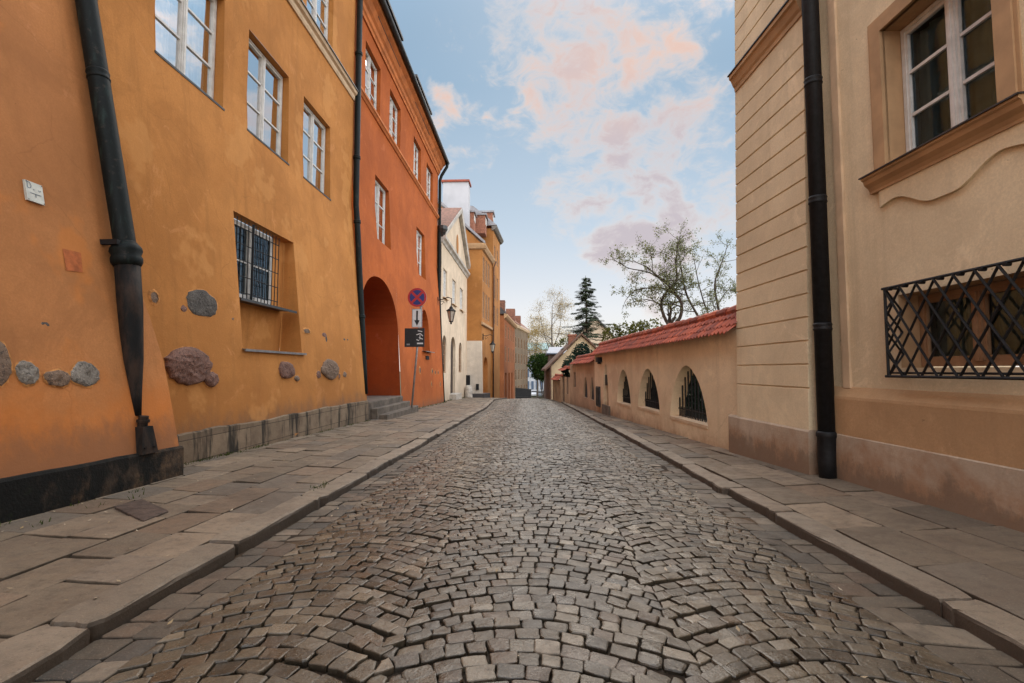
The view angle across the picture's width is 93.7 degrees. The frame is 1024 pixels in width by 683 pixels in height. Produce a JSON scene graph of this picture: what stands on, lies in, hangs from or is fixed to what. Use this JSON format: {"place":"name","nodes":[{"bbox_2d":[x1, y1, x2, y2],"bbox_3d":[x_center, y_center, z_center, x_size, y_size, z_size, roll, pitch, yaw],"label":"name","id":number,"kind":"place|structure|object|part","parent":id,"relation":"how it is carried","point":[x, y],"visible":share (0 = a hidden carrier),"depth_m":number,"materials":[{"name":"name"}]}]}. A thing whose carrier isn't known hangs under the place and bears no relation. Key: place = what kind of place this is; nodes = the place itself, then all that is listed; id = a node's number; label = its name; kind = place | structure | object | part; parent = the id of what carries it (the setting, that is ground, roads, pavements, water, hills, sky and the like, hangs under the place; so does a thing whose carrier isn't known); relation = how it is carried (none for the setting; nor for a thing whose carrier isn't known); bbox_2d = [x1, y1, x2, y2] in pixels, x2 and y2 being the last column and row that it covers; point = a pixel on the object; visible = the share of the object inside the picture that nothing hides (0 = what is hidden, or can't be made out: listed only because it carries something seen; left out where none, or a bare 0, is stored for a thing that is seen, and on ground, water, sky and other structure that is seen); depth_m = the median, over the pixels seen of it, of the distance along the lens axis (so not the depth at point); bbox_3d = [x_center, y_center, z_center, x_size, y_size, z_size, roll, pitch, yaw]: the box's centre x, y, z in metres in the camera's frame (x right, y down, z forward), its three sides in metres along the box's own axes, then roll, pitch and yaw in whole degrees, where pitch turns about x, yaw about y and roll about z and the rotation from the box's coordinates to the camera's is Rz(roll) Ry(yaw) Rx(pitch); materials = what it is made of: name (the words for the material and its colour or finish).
{"place":"outdoors","nodes":[
{"label":"outdoors","id":0,"kind":"place"},
{"bbox_2d":[0,397,493,642],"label":"pavement","id":1,"kind":"structure","parent":0,"point":[43,575],"depth_m":3.58,"materials":[{"name":"grey stone"}]},
{"bbox_2d":[115,499,167,521],"bbox_3d":[-2.869,1.323,3.723,0.706,0.065,0.225,-2,-4,35],"label":"access cover","id":2,"kind":"object","parent":1,"relation":"on","point":[142,510],"visible":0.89,"depth_m":3.69,"materials":[{"name":"grey metal"}]},
{"bbox_2d":[0,397,465,526],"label":"weeds","id":3,"kind":"object","parent":1,"relation":"on","point":[258,445],"visible":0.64,"depth_m":5.93,"materials":[{"name":"green plant"}]},
{"bbox_2d":[405,288,426,413],"bbox_3d":[-3.028,0.325,15.039,0.690,4.027,0.140,0,-3,2],"label":"traffic sign","id":4,"kind":"object","parent":1,"relation":"on","point":[415,333],"visible":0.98,"depth_m":15.06,"materials":[{"name":"metal"}]},
{"bbox_2d":[1,434,877,677],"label":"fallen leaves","id":5,"kind":"object","parent":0,"point":[665,568],"visible":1,"depth_m":3.05,"materials":[{"name":"brown plant"}]},
{"bbox_2d":[528,343,550,390],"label":"distant building","id":6,"kind":"structure","parent":0,"point":[532,383],"depth_m":129.49,"materials":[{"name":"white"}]},
{"bbox_2d":[104,397,1023,682],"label":"road","id":7,"kind":"structure","parent":0,"point":[670,676],"depth_m":2.51,"materials":[{"name":"stone"}]},
{"bbox_2d":[31,399,1023,682],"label":"gutter stones","id":8,"kind":"object","parent":7,"relation":"on","point":[111,653],"visible":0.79,"depth_m":2.52,"materials":[{"name":"grey stone"}]},
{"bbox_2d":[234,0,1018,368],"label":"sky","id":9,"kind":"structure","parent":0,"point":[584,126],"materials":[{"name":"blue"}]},
{"bbox_2d":[400,379,1023,398],"bbox_3d":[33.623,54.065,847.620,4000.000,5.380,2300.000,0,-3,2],"label":"ground","id":10,"kind":"structure","parent":0,"point":[533,396],"depth_m":124.92,"materials":[{"name":"grey"}]},
{"bbox_2d":[0,0,183,523],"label":"apricot house","id":11,"kind":"structure","parent":10,"relation":"on","point":[86,411],"depth_m":4.27,"materials":[{"name":"paint"}]},
{"bbox_2d":[22,179,44,204],"bbox_3d":[-4.044,-1.256,4.051,0.083,0.172,0.143,0,-3,2],"label":"wall plate","id":12,"kind":"object","parent":11,"relation":"attached to","point":[33,192],"depth_m":4.04,"materials":[{"name":"metal"}]},
{"bbox_2d":[98,0,368,463],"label":"ochre house","id":13,"kind":"structure","parent":10,"relation":"on","point":[224,118],"depth_m":7.54,"materials":[{"name":"paint"}]},
{"bbox_2d":[155,0,224,110],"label":"window","id":14,"kind":"structure","parent":13,"relation":"in","point":[185,30],"depth_m":6.69,"materials":[{"name":"white paint"}]},
{"bbox_2d":[234,219,296,313],"bbox_3d":[-4.376,-1.209,7.980,0.830,1.300,1.690,0,-3,2],"label":"window","id":15,"kind":"structure","parent":13,"relation":"in","point":[259,303],"depth_m":8.42,"materials":[{"name":"white paint"}]},
{"bbox_2d":[247,38,289,164],"bbox_3d":[-4.342,-4.214,8.458,0.215,1.705,1.350,0,-3,2],"label":"window","id":16,"kind":"structure","parent":13,"relation":"in","point":[264,82],"depth_m":8.47,"materials":[{"name":"white paint"}]},
{"bbox_2d":[303,103,330,200],"bbox_3d":[-4.266,-4.100,10.363,0.215,1.705,1.330,0,-3,2],"label":"window","id":17,"kind":"structure","parent":13,"relation":"in","point":[313,129],"depth_m":10.50,"materials":[{"name":"white paint"}]},
{"bbox_2d":[307,0,328,40],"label":"window","id":18,"kind":"structure","parent":13,"relation":"in","point":[318,9],"depth_m":10.87,"materials":[{"name":"white paint"}]},
{"bbox_2d":[351,0,449,419],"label":"red house","id":19,"kind":"structure","parent":10,"relation":"on","point":[404,160],"depth_m":15.80,"materials":[{"name":"orange paint"}]},
{"bbox_2d":[365,50,376,108],"bbox_3d":[-4.205,-7.604,14.077,0.080,1.590,1.330,0,-3,2],"label":"window","id":20,"kind":"structure","parent":19,"relation":"in","point":[370,69],"depth_m":14.29,"materials":[{"name":"white paint"}]},
{"bbox_2d":[375,180,384,244],"bbox_3d":[-4.165,-3.965,14.877,0.080,1.900,1.360,0,-3,2],"label":"window","id":21,"kind":"structure","parent":19,"relation":"in","point":[379,191],"depth_m":15.21,"materials":[{"name":"white paint"}]},
{"bbox_2d":[389,97,396,143],"bbox_3d":[-4.115,-7.469,16.347,0.080,1.590,1.280,0,-3,2],"label":"window","id":22,"kind":"structure","parent":19,"relation":"in","point":[393,110],"depth_m":16.68,"materials":[{"name":"white paint"}]},
{"bbox_2d":[413,143,417,179],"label":"window","id":23,"kind":"structure","parent":19,"relation":"in","point":[415,170],"depth_m":19.86,"materials":[{"name":"white paint"}]},
{"bbox_2d":[416,231,421,274],"bbox_3d":[-3.961,-3.659,20.034,0.080,1.900,1.360,0,-3,2],"label":"window","id":24,"kind":"structure","parent":19,"relation":"in","point":[418,237],"depth_m":20.36,"materials":[{"name":"white paint"}]},
{"bbox_2d":[427,169,429,199],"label":"window","id":25,"kind":"structure","parent":19,"relation":"in","point":[428,173],"depth_m":22.37,"materials":[{"name":"white paint"}]},
{"bbox_2d":[437,297,455,323],"bbox_3d":[-3.119,-1.475,22.823,1.085,1.350,0.424,-2,-4,34],"label":"wall lantern","id":26,"kind":"object","parent":19,"relation":"attached to","point":[451,311],"depth_m":22.56,"materials":[{"name":"black metal"}]},
{"bbox_2d":[437,208,470,400],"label":"cream house","id":27,"kind":"structure","parent":10,"relation":"on","point":[455,265],"depth_m":27.97,"materials":[{"name":"paint"}]},
{"bbox_2d":[437,268,445,296],"bbox_3d":[-3.785,-2.942,24.687,0.600,1.460,1.080,0,-3,2],"label":"window","id":28,"kind":"structure","parent":27,"relation":"in","point":[444,273],"depth_m":25.07,"materials":[{"name":"white paint"}]},
{"bbox_2d":[442,336,444,372],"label":"window","id":29,"kind":"structure","parent":27,"relation":"in","point":[443,342],"depth_m":24.75,"materials":[{"name":"brown paint"}]},
{"bbox_2d":[450,340,452,393],"bbox_3d":[-3.469,1.808,27.074,0.020,4.200,1.750,0,-3,2],"label":"door","id":30,"kind":"structure","parent":27,"relation":"in","point":[451,381],"depth_m":27.50,"materials":[{"name":"brown wood"}]},
{"bbox_2d":[452,280,454,303],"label":"window","id":31,"kind":"structure","parent":27,"relation":"in","point":[453,283],"depth_m":27.98,"materials":[{"name":"white paint"}]},
{"bbox_2d":[459,344,460,371],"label":"window","id":32,"kind":"structure","parent":27,"relation":"in","point":[459,344],"depth_m":30.26,"materials":[{"name":"brown paint"}]},
{"bbox_2d":[460,289,461,308],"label":"window","id":33,"kind":"structure","parent":27,"relation":"in","point":[460,289],"depth_m":30.54,"materials":[{"name":"white paint"}]},
{"bbox_2d":[437,179,503,397],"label":"tall ochre house","id":34,"kind":"structure","parent":10,"relation":"on","point":[485,240],"depth_m":34.51,"materials":[{"name":"paint"}]},
{"bbox_2d":[485,262,486,284],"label":"window","id":35,"kind":"structure","parent":34,"relation":"in","point":[486,262],"depth_m":35.63,"materials":[{"name":"brown paint"}]},
{"bbox_2d":[485,294,486,319],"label":"window","id":36,"kind":"structure","parent":34,"relation":"in","point":[485,294],"depth_m":35.16,"materials":[{"name":"brown paint"}]},
{"bbox_2d":[483,334,495,352],"bbox_3d":[-1.623,0.145,33.910,1.040,1.370,0.424,2,-4,-26],"label":"wall lantern","id":37,"kind":"object","parent":34,"relation":"attached to","point":[492,344],"depth_m":33.90,"materials":[{"name":"black metal"}]},
{"bbox_2d":[500,300,516,398],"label":"coral house","id":38,"kind":"structure","parent":10,"relation":"on","point":[508,325],"depth_m":51.62,"materials":[{"name":"paint"}]},
{"bbox_2d":[506,309,529,397],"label":"beige tenement","id":39,"kind":"structure","parent":10,"relation":"on","point":[521,355],"depth_m":74.36,"materials":[{"name":"paint"}]},
{"bbox_2d":[516,388,531,397],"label":"iron railing","id":40,"kind":"object","parent":10,"relation":"on","point":[523,393],"visible":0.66,"depth_m":69.08,"materials":[{"name":"grey metal"}]},
{"bbox_2d":[526,353,547,397],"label":"street tree","id":41,"kind":"object","parent":10,"relation":"on","point":[536,365],"visible":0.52,"depth_m":61.31,"materials":[{"name":"green plant"}]},
{"bbox_2d":[526,319,557,397],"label":"bare tree","id":42,"kind":"object","parent":10,"relation":"on","point":[531,342],"visible":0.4,"depth_m":94.57,"materials":[{"name":"beige plant"}]},
{"bbox_2d":[524,287,578,353],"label":"bare tree","id":43,"kind":"object","parent":10,"relation":"on","point":[551,330],"visible":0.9,"depth_m":89.70,"materials":[{"name":"beige plant"}]},
{"bbox_2d":[545,347,566,366],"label":"metal roofed house","id":44,"kind":"structure","parent":10,"relation":"on","point":[552,352],"depth_m":46.75,"materials":[{"name":"metal"}]},
{"bbox_2d":[551,374,562,401],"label":"gate pillar","id":45,"kind":"structure","parent":10,"relation":"on","point":[556,387],"depth_m":28.04,"materials":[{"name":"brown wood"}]},
{"bbox_2d":[551,338,567,346],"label":"tree","id":46,"kind":"object","parent":10,"relation":"on","point":[561,340],"visible":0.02,"depth_m":79.81,"materials":[{"name":"green plant"}]},
{"bbox_2d":[558,366,569,403],"bbox_3d":[3.390,2.494,24.623,1.644,2.540,3.703,0,-3,-1],"label":"annex","id":47,"kind":"object","parent":10,"relation":"on","point":[564,389],"visible":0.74,"depth_m":24.75,"materials":[{"name":"brown paint"}]},
{"bbox_2d":[563,377,564,401],"bbox_3d":[2.816,2.673,25.198,0.155,1.650,0.900,0,-3,-1],"label":"door","id":48,"kind":"structure","parent":47,"relation":"in","point":[563,377],"depth_m":25.61,"materials":[{"name":"brown wood"}]},
{"bbox_2d":[541,333,596,399],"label":"gabled house","id":49,"kind":"structure","parent":10,"relation":"on","point":[553,370],"depth_m":31.50,"materials":[{"name":"paint"}]},
{"bbox_2d":[569,353,594,410],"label":"lancet wall","id":50,"kind":"structure","parent":10,"relation":"on","point":[582,380],"depth_m":19.16,"materials":[{"name":"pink paint"}]},
{"bbox_2d":[557,276,610,359],"bbox_3d":[5.707,-0.365,37.707,4.711,9.802,5.593,-2,-4,35],"label":"spruce tree","id":51,"kind":"object","parent":10,"relation":"on","point":[585,292],"visible":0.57,"depth_m":37.93,"materials":[{"name":"green plant"}]},
{"bbox_2d":[567,316,615,346],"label":"villa","id":52,"kind":"object","parent":10,"relation":"on","point":[600,330],"visible":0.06,"depth_m":44.84,"materials":[{"name":"beige paint"}]},
{"bbox_2d":[601,318,663,341],"bbox_3d":[6.299,0.865,24.724,3.546,4.233,1.541,0,-3,2],"label":"hedge","id":53,"kind":"object","parent":10,"relation":"on","point":[640,324],"visible":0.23,"depth_m":24.62,"materials":[{"name":"green plant"}]},
{"bbox_2d":[599,218,725,324],"bbox_3d":[3.755,-0.579,12.123,3.082,5.394,1.759,0,-3,2],"label":"tree","id":54,"kind":"object","parent":10,"relation":"on","point":[670,291],"visible":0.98,"depth_m":12.16,"materials":[{"name":"green plant"}]},
{"bbox_2d":[590,305,737,449],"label":"garden wall","id":55,"kind":"structure","parent":10,"relation":"on","point":[670,359],"depth_m":9.20,"materials":[{"name":"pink paint"}]},
{"bbox_2d":[595,386,600,406],"bbox_3d":[2.906,1.845,16.140,0.105,0.670,0.520,0,-3,-1],"label":"meter cabinet","id":56,"kind":"object","parent":55,"relation":"attached to","point":[598,396],"visible":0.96,"depth_m":15.93,"materials":[{"name":"metal"}]},
{"bbox_3d":[2.861,1.845,16.139,0.015,0.590,0.440,0,-3,-1],"label":"door","id":57,"kind":"part","parent":56,"relation":"part of","materials":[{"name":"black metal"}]},
{"bbox_2d":[595,357,601,363],"bbox_3d":[2.859,0.628,15.810,0.160,0.220,0.320,0,-3,-1],"label":"wall lamp","id":58,"kind":"object","parent":55,"relation":"attached to","point":[598,360],"visible":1,"depth_m":15.66,"materials":[{"name":"black metal"}]},
{"bbox_2d":[686,373,704,419],"bbox_3d":[4.038,0.921,10.117,1.083,2.074,3.306,0,-3,2],"label":"garden shrub","id":59,"kind":"object","parent":10,"relation":"on","point":[696,396],"visible":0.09,"depth_m":9.95,"materials":[{"name":"green plant"}]},
{"bbox_2d":[671,229,737,316],"bbox_3d":[5.535,-0.471,12.497,2.584,5.225,1.692,-2,-4,31],"label":"fruit tree","id":60,"kind":"object","parent":10,"relation":"on","point":[731,290],"visible":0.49,"depth_m":12.46,"materials":[{"name":"green plant"}]},
{"bbox_2d":[727,0,1023,532],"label":"sand house","id":61,"kind":"structure","parent":10,"relation":"on","point":[879,155],"depth_m":4.38,"materials":[{"name":"paint"}]},
{"bbox_2d":[858,0,1023,194],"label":"window","id":62,"kind":"structure","parent":61,"relation":"in","point":[951,106],"depth_m":3.90,"materials":[{"name":"white paint"}]},
{"bbox_2d":[918,277,1023,366],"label":"window","id":63,"kind":"structure","parent":61,"relation":"in","point":[1013,301],"depth_m":3.71,"materials":[{"name":"brown glass"}]},
{"bbox_2d":[571,404,1023,619],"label":"pavement","id":64,"kind":"structure","parent":0,"point":[976,559],"depth_m":3.43,"materials":[{"name":"grey stone"}]},
{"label":"pavement bed","id":65,"kind":"structure","parent":0,"visible":0},
{"bbox_2d":[0,398,506,682],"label":"kerb","id":66,"kind":"structure","parent":65,"relation":"on","point":[31,655],"depth_m":2.49,"materials":[{"name":"stone"}]},
{"bbox_2d":[464,385,472,397],"bbox_3d":[-2.867,3.377,31.594,0.540,1.000,0.540,0,-3,2],"label":"guard stone","id":67,"kind":"object","parent":65,"relation":"on","point":[468,390],"visible":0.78,"depth_m":31.41,"materials":[{"name":"white stone"}]},
{"bbox_2d":[561,342,592,376],"bbox_3d":[3.723,1.639,26.424,2.239,3.295,1.362,1,-3,-11],"label":"ivy shrub","id":68,"kind":"object","parent":65,"relation":"on","point":[575,353],"visible":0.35,"depth_m":26.31,"materials":[{"name":"green plant"}]},
{"bbox_2d":[651,379,657,400],"bbox_3d":[3.948,1.283,12.701,1.048,1.927,2.698,0,-3,2],"label":"garden shrub","id":69,"kind":"object","parent":65,"relation":"on","point":[653,391],"visible":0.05,"depth_m":12.06,"materials":[{"name":"green plant"}]},
{"bbox_2d":[561,402,1023,664],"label":"kerb stones","id":70,"kind":"object","parent":65,"relation":"on","point":[998,628],"visible":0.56,"depth_m":2.73,"materials":[{"name":"stone"}]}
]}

